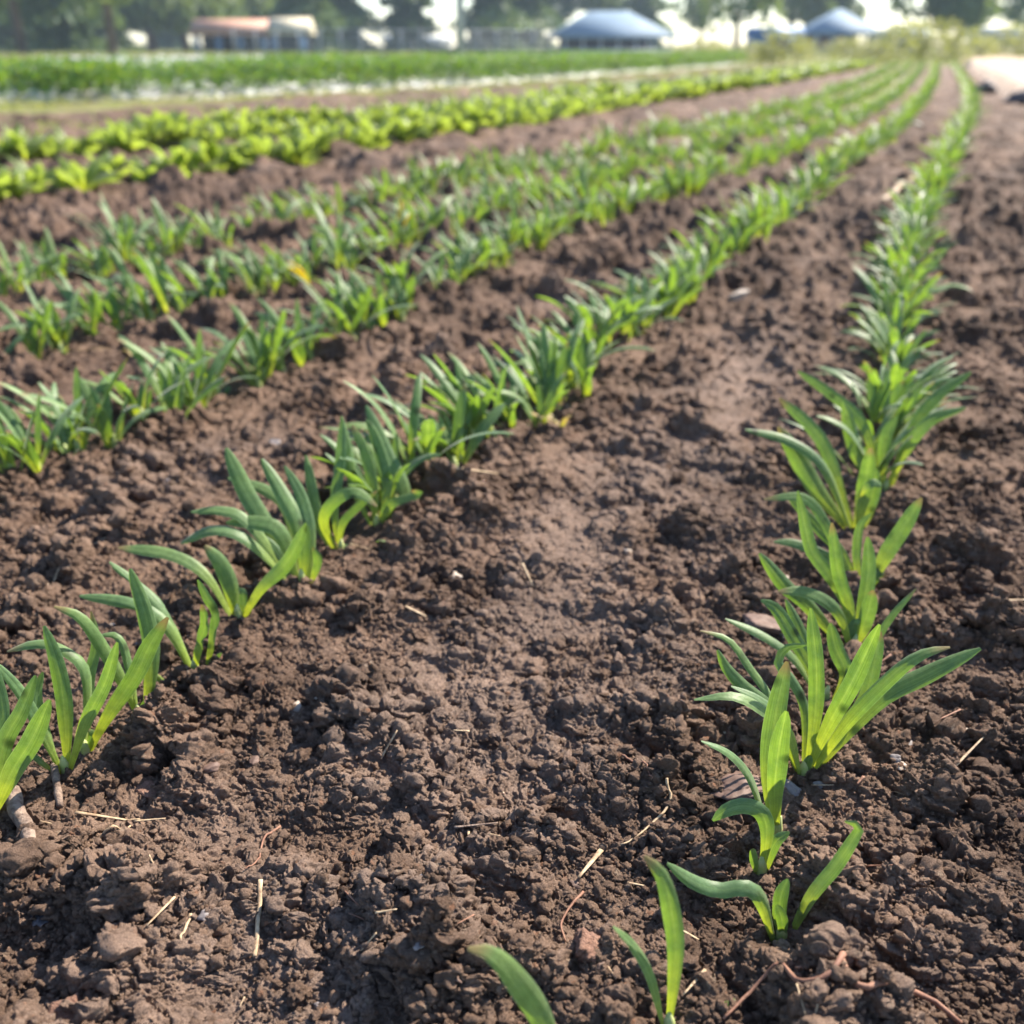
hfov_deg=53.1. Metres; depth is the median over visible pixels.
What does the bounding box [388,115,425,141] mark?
lettuce seedling
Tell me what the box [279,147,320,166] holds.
lettuce seedling
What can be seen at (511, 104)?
lettuce seedling
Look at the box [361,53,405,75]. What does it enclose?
pepper plant
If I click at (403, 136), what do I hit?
lettuce seedling
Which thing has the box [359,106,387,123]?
lettuce seedling
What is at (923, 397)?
spinach seedling
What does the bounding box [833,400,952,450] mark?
spinach seedling
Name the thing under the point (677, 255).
spinach seedling
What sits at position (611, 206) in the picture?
spinach seedling
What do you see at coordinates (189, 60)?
pepper plant
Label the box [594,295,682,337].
spinach seedling
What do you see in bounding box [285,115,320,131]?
lettuce seedling
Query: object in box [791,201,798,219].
spinach seedling
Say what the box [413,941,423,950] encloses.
pebble
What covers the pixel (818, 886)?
spinach seedling
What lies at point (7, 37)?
conifer tree
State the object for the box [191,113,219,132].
lettuce seedling
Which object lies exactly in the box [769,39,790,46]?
window
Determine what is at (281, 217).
spinach seedling
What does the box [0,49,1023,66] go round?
grass
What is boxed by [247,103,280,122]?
lettuce seedling
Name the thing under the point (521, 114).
lettuce seedling
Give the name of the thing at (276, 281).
spinach seedling
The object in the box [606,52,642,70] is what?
pepper plant
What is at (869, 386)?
spinach seedling
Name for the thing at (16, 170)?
lettuce seedling
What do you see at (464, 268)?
spinach seedling
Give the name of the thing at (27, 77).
pepper plant
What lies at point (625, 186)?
spinach seedling
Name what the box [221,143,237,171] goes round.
lettuce seedling
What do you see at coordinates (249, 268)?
spinach seedling
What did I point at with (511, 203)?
spinach seedling
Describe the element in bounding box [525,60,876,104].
distant lettuce rows
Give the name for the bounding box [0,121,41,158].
lettuce seedling
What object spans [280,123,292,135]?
lettuce seedling
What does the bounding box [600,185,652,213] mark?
spinach seedling
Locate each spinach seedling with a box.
[0,235,82,281]
[0,240,42,285]
[0,243,25,291]
[0,244,63,295]
[0,296,79,341]
[0,302,93,358]
[0,357,127,451]
[0,382,100,454]
[0,391,83,472]
[0,406,36,472]
[0,625,118,774]
[0,671,51,808]
[4,334,23,354]
[7,611,168,755]
[14,227,70,280]
[20,374,167,449]
[23,279,81,353]
[37,270,112,335]
[54,568,159,709]
[55,279,130,331]
[57,227,111,277]
[61,288,102,322]
[63,191,133,262]
[63,246,102,281]
[69,244,153,322]
[72,238,114,274]
[79,561,221,669]
[83,214,156,262]
[83,346,214,422]
[98,201,155,267]
[103,273,195,319]
[109,206,159,262]
[111,247,168,314]
[117,321,249,408]
[118,335,227,419]
[118,524,306,618]
[123,200,196,256]
[126,368,206,404]
[134,235,172,262]
[136,197,197,252]
[136,252,191,304]
[140,342,257,399]
[149,314,229,394]
[161,210,203,244]
[166,283,207,313]
[168,214,221,246]
[170,256,230,298]
[173,203,228,246]
[177,319,298,388]
[180,247,228,298]
[181,448,321,580]
[194,211,225,236]
[197,207,233,247]
[199,243,296,294]
[208,237,280,291]
[212,247,301,295]
[220,201,268,225]
[228,302,336,380]
[231,205,259,228]
[237,320,286,371]
[243,242,308,285]
[244,188,301,221]
[251,193,309,219]
[251,204,271,220]
[254,303,337,360]
[255,297,322,365]
[264,245,308,281]
[268,192,299,220]
[275,270,417,335]
[276,240,315,280]
[277,187,332,218]
[285,231,340,272]
[286,193,314,216]
[292,181,336,216]
[298,182,367,217]
[303,279,359,340]
[304,420,376,549]
[305,235,342,263]
[308,222,381,271]
[310,215,357,264]
[312,201,369,269]
[312,434,410,511]
[315,193,331,213]
[316,268,373,329]
[319,372,513,466]
[336,428,440,497]
[337,375,435,465]
[340,405,422,525]
[341,189,381,213]
[342,196,362,208]
[342,203,400,248]
[342,284,398,328]
[343,268,394,326]
[351,219,398,257]
[352,168,384,203]
[352,210,387,246]
[353,180,375,210]
[355,242,446,285]
[356,254,443,301]
[359,229,382,251]
[359,384,505,465]
[364,272,407,321]
[371,206,428,247]
[373,199,418,246]
[374,262,417,309]
[377,196,441,241]
[382,199,441,238]
[387,392,477,460]
[389,352,509,437]
[394,183,453,227]
[398,190,466,224]
[398,250,462,289]
[405,355,494,439]
[416,202,464,231]
[419,215,494,275]
[425,171,466,227]
[431,238,487,282]
[432,255,460,283]
[440,202,453,232]
[445,220,506,276]
[451,182,481,218]
[451,184,499,223]
[455,220,522,268]
[456,199,493,223]
[459,221,502,268]
[461,168,499,208]
[461,191,503,216]
[461,343,529,426]
[466,171,523,209]
[466,232,521,265]
[466,369,520,426]
[468,944,555,1023]
[471,164,527,205]
[475,221,514,266]
[477,182,517,212]
[479,222,509,258]
[480,201,521,251]
[481,207,534,244]
[489,177,521,210]
[489,323,568,412]
[490,167,520,211]
[491,212,533,249]
[492,354,568,426]
[495,165,543,205]
[507,316,619,389]
[510,306,584,408]
[512,179,534,209]
[513,315,654,385]
[514,197,576,250]
[517,199,572,241]
[520,180,535,205]
[522,183,593,234]
[523,360,583,402]
[527,216,548,249]
[531,195,567,235]
[537,296,662,350]
[539,310,607,371]
[542,177,600,218]
[543,193,585,233]
[549,334,597,396]
[550,161,596,217]
[550,193,588,230]
[550,296,632,344]
[552,184,605,222]
[559,187,591,220]
[563,324,611,350]
[564,274,656,336]
[564,290,642,349]
[579,275,669,340]
[580,196,611,224]
[588,207,598,222]
[589,189,606,225]
[590,188,633,219]
[592,266,693,324]
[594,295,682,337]
[595,174,636,209]
[599,177,650,208]
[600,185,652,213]
[601,165,649,214]
[605,275,660,316]
[613,855,684,1023]
[616,180,645,209]
[634,278,676,326]
[636,259,694,311]
[638,264,704,317]
[642,250,677,290]
[648,251,728,303]
[650,251,707,278]
[657,254,701,300]
[658,228,703,257]
[666,228,729,268]
[666,236,699,279]
[666,820,863,942]
[673,243,706,271]
[676,244,736,278]
[686,217,730,264]
[689,221,730,258]
[694,192,758,252]
[694,608,980,775]
[695,203,742,252]
[696,232,733,266]
[697,213,760,253]
[701,661,790,834]
[712,798,789,875]
[716,200,755,227]
[718,192,765,237]
[722,203,772,241]
[723,206,774,249]
[724,189,781,235]
[725,589,915,699]
[727,192,784,234]
[730,201,778,221]
[733,194,775,227]
[734,181,772,224]
[735,202,773,232]
[744,188,778,225]
[745,398,881,528]
[750,180,816,224]
[755,177,804,212]
[755,185,824,218]
[759,187,793,219]
[759,491,877,645]
[764,196,775,223]
[764,490,922,584]
[765,185,799,204]
[769,186,792,217]
[776,180,816,200]
[780,183,818,209]
[781,415,922,477]
[786,182,808,208]
[788,182,815,209]
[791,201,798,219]
[798,370,971,490]
[814,352,977,417]
[815,350,962,418]
[833,340,924,388]
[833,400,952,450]
[838,276,912,312]
[841,306,896,363]
[849,237,910,274]
[849,276,955,325]
[850,304,889,351]
[851,262,911,302]
[851,305,929,356]
[851,365,931,423]
[852,267,948,322]
[855,243,905,277]
[857,316,939,357]
[859,355,936,377]
[861,307,920,342]
[864,222,939,272]
[866,265,930,299]
[868,268,917,289]
[870,193,937,227]
[872,244,923,289]
[874,215,924,240]
[874,222,926,239]
[874,233,934,258]
[875,271,917,298]
[876,303,943,328]
[877,286,932,324]
[879,202,910,228]
[879,213,948,258]
[880,235,927,263]
[882,362,946,440]
[883,349,954,395]
[885,278,942,305]
[886,221,949,250]
[886,263,931,287]
[887,189,936,214]
[887,200,938,219]
[888,217,939,237]
[891,310,943,365]
[892,187,939,207]
[892,200,924,236]
[892,209,940,223]
[892,256,945,292]
[893,184,949,221]
[893,195,941,215]
[893,212,937,241]
[893,213,946,238]
[893,363,983,414]
[894,191,938,211]
[894,231,934,257]
[899,247,972,300]
[901,176,954,197]
[912,229,960,260]
[922,200,950,223]
[923,178,959,209]
[923,182,951,200]
[930,191,958,212]
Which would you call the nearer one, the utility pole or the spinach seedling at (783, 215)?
the spinach seedling at (783, 215)
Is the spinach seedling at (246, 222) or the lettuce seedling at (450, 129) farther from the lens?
the lettuce seedling at (450, 129)
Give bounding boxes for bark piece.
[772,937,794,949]
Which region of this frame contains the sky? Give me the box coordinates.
[126,0,1023,46]
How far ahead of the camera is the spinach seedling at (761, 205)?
2.02 m
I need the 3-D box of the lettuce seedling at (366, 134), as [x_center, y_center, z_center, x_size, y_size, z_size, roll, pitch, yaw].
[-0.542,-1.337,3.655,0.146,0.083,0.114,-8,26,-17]
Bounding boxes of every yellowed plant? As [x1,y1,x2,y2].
[285,261,310,284]
[396,199,410,238]
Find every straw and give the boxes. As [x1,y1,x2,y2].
[75,811,125,820]
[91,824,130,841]
[134,818,165,821]
[146,896,175,925]
[252,879,262,956]
[380,730,397,758]
[405,605,425,616]
[453,467,497,473]
[577,849,602,877]
[683,968,706,994]
[956,737,983,765]
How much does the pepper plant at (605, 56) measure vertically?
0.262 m
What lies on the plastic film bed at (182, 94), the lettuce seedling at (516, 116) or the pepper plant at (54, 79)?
the pepper plant at (54, 79)
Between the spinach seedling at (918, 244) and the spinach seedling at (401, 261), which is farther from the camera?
the spinach seedling at (918, 244)
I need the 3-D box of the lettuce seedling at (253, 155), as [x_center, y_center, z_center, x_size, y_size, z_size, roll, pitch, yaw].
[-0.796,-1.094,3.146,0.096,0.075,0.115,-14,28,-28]
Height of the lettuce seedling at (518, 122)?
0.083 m
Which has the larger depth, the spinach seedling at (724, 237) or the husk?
the spinach seedling at (724, 237)
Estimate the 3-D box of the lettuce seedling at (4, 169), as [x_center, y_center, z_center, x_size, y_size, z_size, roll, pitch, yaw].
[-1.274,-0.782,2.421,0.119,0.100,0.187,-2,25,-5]
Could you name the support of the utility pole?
on the ground at (111, 503)
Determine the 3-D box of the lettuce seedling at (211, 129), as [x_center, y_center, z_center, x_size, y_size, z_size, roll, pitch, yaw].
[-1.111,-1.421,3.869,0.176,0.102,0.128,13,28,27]
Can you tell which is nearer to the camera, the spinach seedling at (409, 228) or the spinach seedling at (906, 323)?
the spinach seedling at (906, 323)
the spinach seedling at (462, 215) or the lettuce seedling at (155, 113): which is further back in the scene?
the lettuce seedling at (155, 113)
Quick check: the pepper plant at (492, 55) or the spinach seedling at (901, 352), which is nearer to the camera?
the spinach seedling at (901, 352)
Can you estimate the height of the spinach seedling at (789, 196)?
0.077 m
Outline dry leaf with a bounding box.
[878,176,921,200]
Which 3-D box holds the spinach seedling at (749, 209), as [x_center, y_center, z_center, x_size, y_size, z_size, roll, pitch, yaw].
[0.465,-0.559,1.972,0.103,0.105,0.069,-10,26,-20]
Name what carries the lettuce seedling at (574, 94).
on the ground at (111, 503)
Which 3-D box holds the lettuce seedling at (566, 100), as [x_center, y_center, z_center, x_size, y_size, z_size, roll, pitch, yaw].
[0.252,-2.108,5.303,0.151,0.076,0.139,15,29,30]
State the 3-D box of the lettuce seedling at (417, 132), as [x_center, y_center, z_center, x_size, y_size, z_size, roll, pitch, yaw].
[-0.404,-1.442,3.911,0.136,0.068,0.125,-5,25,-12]
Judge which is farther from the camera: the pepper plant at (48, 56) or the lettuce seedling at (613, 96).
the pepper plant at (48, 56)
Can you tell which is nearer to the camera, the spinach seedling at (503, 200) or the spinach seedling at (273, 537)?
the spinach seedling at (273, 537)
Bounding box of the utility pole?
[456,0,464,53]
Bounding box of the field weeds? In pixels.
[0,78,652,135]
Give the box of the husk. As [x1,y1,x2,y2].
[180,913,191,938]
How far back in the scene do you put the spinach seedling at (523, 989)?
0.35 m
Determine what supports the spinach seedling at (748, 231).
on the ground at (111, 503)
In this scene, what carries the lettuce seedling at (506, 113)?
on the ground at (111, 503)
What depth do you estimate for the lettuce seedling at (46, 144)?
3.24 m
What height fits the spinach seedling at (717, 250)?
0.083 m
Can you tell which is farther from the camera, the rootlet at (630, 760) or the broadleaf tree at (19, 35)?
the broadleaf tree at (19, 35)
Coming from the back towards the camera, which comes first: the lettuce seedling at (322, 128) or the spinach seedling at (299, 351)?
the lettuce seedling at (322, 128)
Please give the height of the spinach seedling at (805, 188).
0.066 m
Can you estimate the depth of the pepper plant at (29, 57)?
9.32 m
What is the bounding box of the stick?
[5,785,35,838]
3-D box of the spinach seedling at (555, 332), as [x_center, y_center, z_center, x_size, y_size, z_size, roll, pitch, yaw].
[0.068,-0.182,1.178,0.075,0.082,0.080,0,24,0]
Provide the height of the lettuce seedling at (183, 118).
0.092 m
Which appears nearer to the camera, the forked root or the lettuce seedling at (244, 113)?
the forked root
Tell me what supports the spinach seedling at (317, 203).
on the ground at (111, 503)
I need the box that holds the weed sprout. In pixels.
[156,674,163,682]
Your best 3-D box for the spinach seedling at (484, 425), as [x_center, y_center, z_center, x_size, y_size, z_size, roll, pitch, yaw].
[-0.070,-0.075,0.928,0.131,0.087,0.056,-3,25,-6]
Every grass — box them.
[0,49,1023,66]
[0,65,777,112]
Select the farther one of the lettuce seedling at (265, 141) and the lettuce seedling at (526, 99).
the lettuce seedling at (526, 99)
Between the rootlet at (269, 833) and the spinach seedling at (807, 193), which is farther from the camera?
the spinach seedling at (807, 193)
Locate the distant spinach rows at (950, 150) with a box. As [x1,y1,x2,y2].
[362,61,992,203]
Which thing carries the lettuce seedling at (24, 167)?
on the ground at (111, 503)
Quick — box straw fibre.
[620,778,671,844]
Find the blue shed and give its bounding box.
[744,27,807,52]
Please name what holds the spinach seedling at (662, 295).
on the ground at (111, 503)
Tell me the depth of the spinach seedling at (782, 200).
2.19 m
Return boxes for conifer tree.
[0,0,45,51]
[0,0,131,53]
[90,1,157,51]
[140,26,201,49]
[250,0,356,52]
[326,0,386,51]
[370,0,446,51]
[445,0,537,51]
[508,0,566,50]
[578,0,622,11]
[615,0,676,50]
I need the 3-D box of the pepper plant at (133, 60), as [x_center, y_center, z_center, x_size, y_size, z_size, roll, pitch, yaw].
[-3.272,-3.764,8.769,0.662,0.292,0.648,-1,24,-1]
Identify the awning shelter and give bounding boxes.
[266,18,316,53]
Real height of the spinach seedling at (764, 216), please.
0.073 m
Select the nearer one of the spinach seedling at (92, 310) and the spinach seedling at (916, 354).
the spinach seedling at (916, 354)
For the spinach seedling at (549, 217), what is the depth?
1.96 m
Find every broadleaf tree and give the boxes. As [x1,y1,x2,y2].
[7,0,28,55]
[68,0,132,55]
[99,0,206,51]
[155,0,244,51]
[213,0,275,18]
[243,0,274,18]
[530,0,609,47]
[669,0,728,49]
[695,0,790,50]
[757,0,837,26]
[800,0,868,21]
[880,0,1001,50]
[995,0,1023,32]
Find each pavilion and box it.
[544,11,676,51]
[803,9,882,51]
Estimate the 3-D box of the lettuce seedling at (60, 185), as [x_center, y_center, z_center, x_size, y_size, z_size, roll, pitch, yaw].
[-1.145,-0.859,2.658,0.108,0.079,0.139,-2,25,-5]
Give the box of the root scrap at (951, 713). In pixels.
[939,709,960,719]
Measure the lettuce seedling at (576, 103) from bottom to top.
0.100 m
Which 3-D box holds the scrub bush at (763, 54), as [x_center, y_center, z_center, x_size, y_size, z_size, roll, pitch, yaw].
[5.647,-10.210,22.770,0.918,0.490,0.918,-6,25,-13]
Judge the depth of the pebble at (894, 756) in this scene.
0.55 m
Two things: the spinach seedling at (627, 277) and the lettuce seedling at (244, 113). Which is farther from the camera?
the lettuce seedling at (244, 113)
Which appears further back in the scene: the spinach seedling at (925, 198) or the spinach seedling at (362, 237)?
the spinach seedling at (925, 198)
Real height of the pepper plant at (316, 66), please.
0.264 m
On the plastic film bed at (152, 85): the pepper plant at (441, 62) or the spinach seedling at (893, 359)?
the pepper plant at (441, 62)
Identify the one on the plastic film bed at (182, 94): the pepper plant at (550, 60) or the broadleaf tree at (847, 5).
the pepper plant at (550, 60)
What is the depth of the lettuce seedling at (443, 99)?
5.38 m
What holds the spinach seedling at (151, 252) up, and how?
on the ground at (111, 503)
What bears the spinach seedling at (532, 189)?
on the ground at (111, 503)
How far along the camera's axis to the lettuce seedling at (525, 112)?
4.72 m
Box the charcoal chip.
[30,915,49,926]
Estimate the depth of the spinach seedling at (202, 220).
1.95 m
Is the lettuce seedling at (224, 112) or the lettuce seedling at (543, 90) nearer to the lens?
the lettuce seedling at (224, 112)
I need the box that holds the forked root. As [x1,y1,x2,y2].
[722,950,962,1023]
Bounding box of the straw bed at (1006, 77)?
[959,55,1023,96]
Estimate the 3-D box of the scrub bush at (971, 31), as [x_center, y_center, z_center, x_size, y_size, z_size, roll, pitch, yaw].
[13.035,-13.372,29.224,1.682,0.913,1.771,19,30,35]
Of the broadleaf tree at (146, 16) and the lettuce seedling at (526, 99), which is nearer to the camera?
the lettuce seedling at (526, 99)
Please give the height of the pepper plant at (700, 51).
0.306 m
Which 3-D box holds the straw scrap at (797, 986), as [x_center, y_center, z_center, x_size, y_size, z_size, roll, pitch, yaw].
[0.107,0.181,0.381,0.001,0.001,0.012,0,24,0]
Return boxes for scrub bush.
[664,43,695,51]
[687,37,723,53]
[702,40,733,50]
[703,43,727,50]
[735,44,754,56]
[742,40,769,60]
[746,42,785,63]
[753,30,815,64]
[785,38,822,57]
[818,42,843,56]
[825,37,863,58]
[829,39,864,56]
[843,35,883,59]
[858,41,898,64]
[867,21,938,58]
[878,30,922,55]
[879,16,969,63]
[918,35,958,58]
[925,37,974,62]
[940,26,997,56]
[956,35,1002,60]
[979,39,1007,55]
[981,22,1023,55]
[999,36,1022,54]
[1005,28,1023,56]
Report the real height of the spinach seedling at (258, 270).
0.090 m
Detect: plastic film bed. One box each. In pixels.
[0,62,742,103]
[0,67,625,93]
[8,63,601,87]
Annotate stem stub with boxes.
[50,763,63,808]
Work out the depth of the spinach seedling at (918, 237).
1.74 m
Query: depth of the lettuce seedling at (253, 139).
3.16 m
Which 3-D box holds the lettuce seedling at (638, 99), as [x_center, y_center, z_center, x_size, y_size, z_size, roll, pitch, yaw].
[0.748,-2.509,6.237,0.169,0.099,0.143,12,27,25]
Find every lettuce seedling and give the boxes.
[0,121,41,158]
[0,124,50,159]
[0,144,19,158]
[0,155,63,190]
[0,166,6,176]
[0,166,46,199]
[0,167,57,195]
[0,173,37,198]
[2,134,54,158]
[7,166,58,193]
[27,138,54,158]
[32,135,70,151]
[37,140,71,159]
[42,155,120,191]
[43,127,96,156]
[48,165,86,190]
[50,126,103,152]
[70,137,105,153]
[71,135,105,153]
[83,151,133,178]
[83,154,118,175]
[85,119,136,139]
[86,119,149,152]
[86,127,135,148]
[86,151,123,174]
[93,124,129,148]
[100,124,135,136]
[114,120,147,130]
[115,117,164,147]
[128,155,169,179]
[129,159,156,183]
[132,114,174,146]
[134,109,180,121]
[134,111,181,126]
[134,133,169,146]
[139,113,196,143]
[143,139,191,167]
[156,145,194,166]
[160,110,191,124]
[167,148,223,173]
[174,118,198,142]
[178,123,206,140]
[179,164,198,177]
[185,117,213,130]
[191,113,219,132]
[191,133,205,143]
[191,139,233,170]
[192,150,252,171]
[202,122,244,140]
[203,122,231,143]
[204,132,223,144]
[209,109,238,118]
[210,107,237,124]
[217,115,272,137]
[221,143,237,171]
[223,104,259,123]
[225,120,269,139]
[225,123,256,141]
[227,142,257,171]
[229,154,256,168]
[233,131,287,159]
[236,144,270,162]
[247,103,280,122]
[247,134,290,159]
[249,112,285,120]
[254,116,277,134]
[255,104,279,119]
[263,107,292,123]
[265,119,293,136]
[272,124,312,144]
[272,130,317,163]
[274,143,313,163]
[275,118,313,133]
[278,111,303,123]
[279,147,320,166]
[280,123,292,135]
[283,126,338,154]
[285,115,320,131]
[291,110,307,117]
[292,108,318,119]
[295,101,323,116]
[308,125,326,143]
[310,122,346,139]
[313,121,354,141]
[314,107,333,122]
[314,146,327,154]
[318,104,343,118]
[320,117,343,127]
[322,107,350,121]
[329,104,365,121]
[338,116,370,128]
[342,126,372,137]
[348,108,368,125]
[348,130,365,144]
[349,126,385,149]
[350,108,381,128]
[355,115,390,136]
[357,101,381,114]
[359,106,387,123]
[367,103,393,113]
[368,133,390,148]
[372,122,404,140]
[375,122,401,143]
[377,118,423,142]
[381,100,406,112]
[381,103,406,115]
[384,103,413,122]
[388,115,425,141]
[392,116,432,141]
[400,97,441,114]
[407,97,429,106]
[407,101,454,122]
[407,105,419,117]
[408,120,436,139]
[408,130,419,141]
[414,104,452,125]
[421,115,436,129]
[423,107,455,121]
[429,113,454,134]
[430,100,459,112]
[432,112,459,133]
[434,95,463,105]
[446,95,465,102]
[448,97,474,114]
[450,108,474,130]
[451,120,472,133]
[460,104,487,120]
[461,103,496,126]
[462,95,482,107]
[463,111,504,126]
[465,116,481,135]
[466,99,500,117]
[472,89,494,100]
[476,94,504,107]
[484,91,505,101]
[490,94,522,105]
[497,109,524,124]
[497,113,525,127]
[498,105,528,120]
[498,110,514,128]
[499,111,518,128]
[501,98,535,114]
[501,108,532,122]
[509,101,539,123]
[517,101,529,109]
[523,95,542,105]
[527,111,537,125]
[529,90,549,101]
[530,104,562,119]
[531,86,555,96]
[532,101,555,117]
[533,113,549,124]
[534,101,569,116]
[535,108,554,123]
[543,97,573,108]
[543,99,571,113]
[550,91,572,98]
[551,97,575,105]
[560,89,580,98]
[562,98,592,114]
[563,98,578,110]
[567,97,586,106]
[574,102,590,114]
[578,95,613,111]
[579,96,604,111]
[580,88,610,103]
[593,98,605,104]
[593,99,610,111]
[606,98,620,109]
[608,88,638,101]
[609,92,629,107]
[609,96,622,110]
[626,89,648,100]
[631,92,647,105]
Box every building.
[188,19,271,52]
[866,29,930,51]
[966,28,1021,51]
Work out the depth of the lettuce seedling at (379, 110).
4.96 m
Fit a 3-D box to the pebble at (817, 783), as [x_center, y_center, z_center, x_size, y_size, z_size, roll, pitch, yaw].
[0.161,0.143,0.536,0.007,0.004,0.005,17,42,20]
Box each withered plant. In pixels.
[530,408,570,425]
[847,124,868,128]
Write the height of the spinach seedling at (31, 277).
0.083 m
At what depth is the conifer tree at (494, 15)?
74.71 m
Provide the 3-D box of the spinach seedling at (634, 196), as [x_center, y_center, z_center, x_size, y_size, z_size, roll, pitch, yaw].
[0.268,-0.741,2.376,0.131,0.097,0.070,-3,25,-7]
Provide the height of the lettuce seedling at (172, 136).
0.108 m
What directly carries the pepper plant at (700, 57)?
on the plastic film bed at (182, 94)
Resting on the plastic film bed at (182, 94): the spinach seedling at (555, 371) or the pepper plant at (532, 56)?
the pepper plant at (532, 56)
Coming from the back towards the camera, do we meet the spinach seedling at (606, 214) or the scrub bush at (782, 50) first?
the scrub bush at (782, 50)
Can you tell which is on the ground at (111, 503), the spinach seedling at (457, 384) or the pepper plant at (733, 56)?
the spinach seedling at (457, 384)
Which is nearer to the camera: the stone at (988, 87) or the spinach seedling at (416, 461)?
the spinach seedling at (416, 461)
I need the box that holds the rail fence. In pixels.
[232,28,551,55]
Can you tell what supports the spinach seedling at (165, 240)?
on the ground at (111, 503)
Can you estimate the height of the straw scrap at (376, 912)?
0.004 m
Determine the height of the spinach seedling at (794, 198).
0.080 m
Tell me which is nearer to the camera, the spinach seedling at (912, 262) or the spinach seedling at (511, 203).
the spinach seedling at (912, 262)
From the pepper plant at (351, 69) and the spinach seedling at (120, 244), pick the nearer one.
the spinach seedling at (120, 244)
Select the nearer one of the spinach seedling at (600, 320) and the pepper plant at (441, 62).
the spinach seedling at (600, 320)
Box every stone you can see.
[710,771,762,800]
[742,613,781,633]
[964,61,972,67]
[976,80,997,93]
[1002,90,1023,105]
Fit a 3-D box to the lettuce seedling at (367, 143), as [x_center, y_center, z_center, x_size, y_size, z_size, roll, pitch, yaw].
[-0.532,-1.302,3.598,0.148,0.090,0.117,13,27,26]
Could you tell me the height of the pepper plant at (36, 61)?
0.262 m
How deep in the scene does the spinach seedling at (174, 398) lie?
1.02 m
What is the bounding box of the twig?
[454,822,497,827]
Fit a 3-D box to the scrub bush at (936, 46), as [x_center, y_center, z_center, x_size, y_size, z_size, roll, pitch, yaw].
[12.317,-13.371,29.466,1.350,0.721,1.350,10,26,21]
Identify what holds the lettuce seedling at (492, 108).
on the ground at (111, 503)
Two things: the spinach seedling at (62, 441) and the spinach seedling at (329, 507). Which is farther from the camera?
the spinach seedling at (62, 441)
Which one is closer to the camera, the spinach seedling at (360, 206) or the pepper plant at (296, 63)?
the spinach seedling at (360, 206)
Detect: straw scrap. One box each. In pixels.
[375,909,396,913]
[521,563,533,585]
[796,983,805,1013]
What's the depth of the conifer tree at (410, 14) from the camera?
76.68 m
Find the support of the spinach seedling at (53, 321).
on the ground at (111, 503)
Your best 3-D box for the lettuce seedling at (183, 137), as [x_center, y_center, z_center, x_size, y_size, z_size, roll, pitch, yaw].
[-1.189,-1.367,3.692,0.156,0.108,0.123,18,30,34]
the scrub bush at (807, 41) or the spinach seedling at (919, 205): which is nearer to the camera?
the spinach seedling at (919, 205)
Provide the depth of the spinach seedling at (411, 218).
1.91 m
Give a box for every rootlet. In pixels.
[244,825,280,868]
[344,891,358,904]
[560,891,583,941]
[621,754,652,778]
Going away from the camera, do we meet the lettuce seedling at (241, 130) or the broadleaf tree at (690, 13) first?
the lettuce seedling at (241, 130)
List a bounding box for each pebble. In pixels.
[135,780,157,797]
[196,909,208,920]
[202,762,219,773]
[249,755,258,764]
[269,439,280,444]
[293,700,301,711]
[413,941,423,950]
[452,571,462,578]
[455,975,461,982]
[569,880,580,890]
[596,961,604,970]
[727,289,748,300]
[784,778,801,796]
[813,781,824,788]
[890,754,900,762]
[897,761,906,770]
[1016,810,1023,818]
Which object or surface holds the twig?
on the ground at (111, 503)
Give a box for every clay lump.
[47,992,82,1022]
[572,927,601,962]
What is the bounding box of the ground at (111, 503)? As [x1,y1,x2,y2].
[0,47,1023,1023]
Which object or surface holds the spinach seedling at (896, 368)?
on the ground at (111, 503)
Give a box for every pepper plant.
[0,56,27,82]
[0,58,61,97]
[0,59,50,89]
[0,72,15,99]
[1,63,65,89]
[9,56,54,80]
[10,59,80,90]
[12,55,104,97]
[19,54,104,89]
[41,57,130,96]
[42,58,107,86]
[69,59,149,97]
[72,59,133,88]
[87,53,142,78]
[96,61,181,97]
[98,54,165,83]
[132,63,203,92]
[135,58,193,84]
[145,55,192,79]
[160,58,216,82]
[160,60,232,91]
[166,58,208,77]
[184,60,253,91]
[188,54,257,82]
[192,53,240,75]
[206,55,283,89]
[221,54,273,81]
[228,58,298,88]
[236,54,292,80]
[252,52,309,78]
[254,57,325,88]
[267,52,306,72]
[281,60,340,88]
[288,57,329,79]
[289,52,334,71]
[298,52,344,72]
[300,53,370,88]
[307,52,366,77]
[320,58,384,86]
[329,54,379,81]
[344,52,377,64]
[346,56,406,85]
[348,57,393,76]
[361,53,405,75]
[364,57,424,84]
[369,55,433,81]
[390,58,444,80]
[391,52,434,75]
[400,52,443,74]
[408,53,467,80]
[411,52,455,75]
[421,53,464,73]
[426,56,482,82]
[434,54,494,79]
[447,53,505,80]
[459,52,493,72]
[471,58,514,77]
[477,52,504,68]
[478,56,523,76]
[488,58,527,76]
[495,51,531,69]
[497,53,546,76]
[503,56,550,77]
[513,53,561,76]
[517,55,558,74]
[528,53,575,75]
[542,52,583,76]
[544,54,584,74]
[558,54,598,73]
[558,56,587,73]
[558,57,595,74]
[567,54,605,74]
[581,54,618,70]
[584,55,610,70]
[595,53,628,71]
[599,51,637,70]
[601,55,632,73]
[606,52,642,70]
[613,54,648,70]
[620,53,650,69]
[628,53,655,68]
[633,55,656,67]
[634,53,663,68]
[642,54,663,68]
[648,52,674,68]
[650,51,680,66]
[652,52,678,67]
[654,51,680,67]
[657,53,687,67]
[658,51,691,65]
[663,53,689,67]
[669,50,697,66]
[675,51,701,66]
[676,54,701,65]
[680,51,712,65]
[684,51,707,65]
[685,50,713,64]
[696,50,722,64]
[712,50,736,63]
[713,51,731,63]
[718,51,740,61]
[721,49,743,62]

